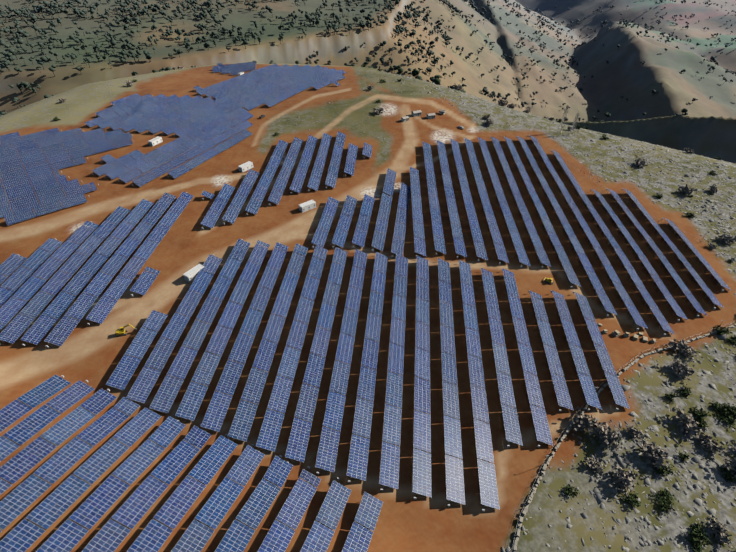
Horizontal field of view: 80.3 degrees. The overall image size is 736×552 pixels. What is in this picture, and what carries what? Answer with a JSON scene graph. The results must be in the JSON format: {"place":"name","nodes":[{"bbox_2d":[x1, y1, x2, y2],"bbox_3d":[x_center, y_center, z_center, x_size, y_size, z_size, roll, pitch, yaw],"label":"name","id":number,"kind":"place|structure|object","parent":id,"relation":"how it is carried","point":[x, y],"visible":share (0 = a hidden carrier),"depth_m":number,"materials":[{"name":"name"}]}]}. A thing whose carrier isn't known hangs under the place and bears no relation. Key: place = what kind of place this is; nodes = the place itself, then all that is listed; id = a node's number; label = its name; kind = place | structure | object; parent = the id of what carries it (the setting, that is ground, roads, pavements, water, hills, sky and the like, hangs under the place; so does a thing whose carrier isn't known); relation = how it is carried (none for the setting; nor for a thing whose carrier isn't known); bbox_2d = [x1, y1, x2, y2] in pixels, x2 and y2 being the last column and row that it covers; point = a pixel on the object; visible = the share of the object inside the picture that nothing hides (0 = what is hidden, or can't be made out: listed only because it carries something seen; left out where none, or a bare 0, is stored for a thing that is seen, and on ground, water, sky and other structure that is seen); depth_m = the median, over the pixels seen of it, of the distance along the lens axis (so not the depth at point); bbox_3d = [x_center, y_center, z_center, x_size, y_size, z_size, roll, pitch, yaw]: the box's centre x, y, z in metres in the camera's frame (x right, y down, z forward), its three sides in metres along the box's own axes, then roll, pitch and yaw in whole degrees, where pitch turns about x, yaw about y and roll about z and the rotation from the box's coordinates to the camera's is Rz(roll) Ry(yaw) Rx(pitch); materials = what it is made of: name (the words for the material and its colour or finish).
{"place":"outdoors","nodes":[
{"label":"outdoors","id":0,"kind":"place"},
{"bbox_2d":[0,0,735,551],"bbox_3d":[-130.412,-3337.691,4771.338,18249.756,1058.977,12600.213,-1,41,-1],"label":"terrain","id":1,"kind":"structure","parent":0,"point":[94,352],"depth_m":242.59,"materials":[{"name":"brown soil"}]},
{"bbox_2d":[115,324,136,336],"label":"excavator","id":2,"kind":"object","parent":1,"relation":"on","point":[120,331],"visible":0.96,"depth_m":185.13,"materials":[{"name":"metal"}]},
{"bbox_2d":[148,136,162,145],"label":"inverter cabin","id":3,"kind":"object","parent":1,"relation":"on","point":[155,141],"visible":0.98,"depth_m":329.14,"materials":[{"name":"grey metal"}]},
{"bbox_2d":[183,264,205,282],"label":"inverter cabin","id":4,"kind":"object","parent":1,"relation":"on","point":[190,275],"visible":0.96,"depth_m":211.60,"materials":[{"name":"grey metal"}]},
{"bbox_2d":[238,161,253,171],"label":"inverter cabin","id":5,"kind":"object","parent":1,"relation":"on","point":[246,166],"visible":1,"depth_m":295.27,"materials":[{"name":"grey metal"}]},
{"bbox_2d":[299,200,315,212],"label":"inverter cabin","id":6,"kind":"object","parent":1,"relation":"on","point":[307,205],"visible":1,"depth_m":257.77,"materials":[{"name":"grey metal"}]},
{"bbox_2d":[0,63,723,511],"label":"combiner boxes","id":7,"kind":"object","parent":1,"relation":"on","point":[392,257],"visible":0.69,"depth_m":197.40,"materials":[{"name":"grey metal"}]},
{"bbox_2d":[0,66,729,551],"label":"panel supports","id":8,"kind":"object","parent":1,"relation":"on","point":[330,286],"visible":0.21,"depth_m":215.68,"materials":[{"name":"silver metal"}]},
{"bbox_2d":[0,62,730,551],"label":"solar panels","id":9,"kind":"object","parent":1,"relation":"on","point":[132,468],"visible":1,"depth_m":187.29,"materials":[{"name":"blue glass"}]},
{"bbox_2d":[0,0,735,121],"bbox_3d":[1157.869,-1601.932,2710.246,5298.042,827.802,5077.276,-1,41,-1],"label":"trees","id":10,"kind":"object","parent":1,"relation":"on","point":[53,6],"visible":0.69,"depth_m":1264.82,"materials":[{"name":"green plant"}]},
{"bbox_2d":[2,70,735,551],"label":"limestone rocks","id":11,"kind":"object","parent":1,"relation":"on","point":[598,496],"visible":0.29,"depth_m":155.51,"materials":[{"name":"grey stone"}]},
{"bbox_2d":[52,65,735,551],"bbox_3d":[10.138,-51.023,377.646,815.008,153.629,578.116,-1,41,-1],"label":"green bushes","id":12,"kind":"object","parent":1,"relation":"on","point":[726,415],"visible":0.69,"depth_m":148.01,"materials":[{"name":"green plant"}]},
{"bbox_2d":[57,65,735,547],"bbox_3d":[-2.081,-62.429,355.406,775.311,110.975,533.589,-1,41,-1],"label":"bare shrubs","id":13,"kind":"object","parent":1,"relation":"on","point":[623,479],"visible":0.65,"depth_m":152.66,"materials":[{"name":"plant"}]},
{"bbox_2d":[401,116,408,121],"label":"site hut","id":14,"kind":"object","parent":1,"relation":"on","point":[405,119],"visible":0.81,"depth_m":349.33,"materials":[{"name":"white metal"}]},
{"bbox_2d":[411,110,421,116],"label":"site hut","id":15,"kind":"object","parent":1,"relation":"on","point":[416,113],"visible":0.96,"depth_m":356.58,"materials":[{"name":"white metal"}]},
{"bbox_2d":[426,113,435,118],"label":"site hut","id":16,"kind":"object","parent":1,"relation":"on","point":[430,116],"visible":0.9,"depth_m":354.02,"materials":[{"name":"grey metal"}]},
{"bbox_2d":[543,277,553,284],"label":"bulldozer","id":17,"kind":"object","parent":1,"relation":"on","point":[548,280],"visible":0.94,"depth_m":212.21,"materials":[{"name":"metal"}]},
{"bbox_2d":[557,106,568,133],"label":"lattice pylon","id":18,"kind":"object","parent":1,"relation":"on","point":[564,119],"visible":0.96,"depth_m":345.69,"materials":[{"name":"metal"}]},
{"bbox_2d":[568,112,579,134],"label":"lattice pylon","id":19,"kind":"object","parent":1,"relation":"on","point":[577,117],"visible":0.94,"depth_m":343.93,"materials":[{"name":"metal"}]},
{"bbox_2d":[511,320,735,550],"bbox_3d":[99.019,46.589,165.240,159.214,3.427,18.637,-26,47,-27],"label":"dry stone wall","id":20,"kind":"structure","parent":1,"relation":"on","point":[529,500],"depth_m":152.30,"materials":[{"name":"grey stone"}]},
{"bbox_2d":[593,323,655,343],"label":"boulders","id":21,"kind":"object","parent":1,"relation":"on","point":[615,333],"visible":0.9,"depth_m":187.72,"materials":[{"name":"beige stone"}]},
{"bbox_2d":[541,141,731,259],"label":"perimeter fence","id":22,"kind":"object","parent":1,"relation":"on","point":[653,216],"visible":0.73,"depth_m":257.88,"materials":[{"name":"grey metal"}]}
]}

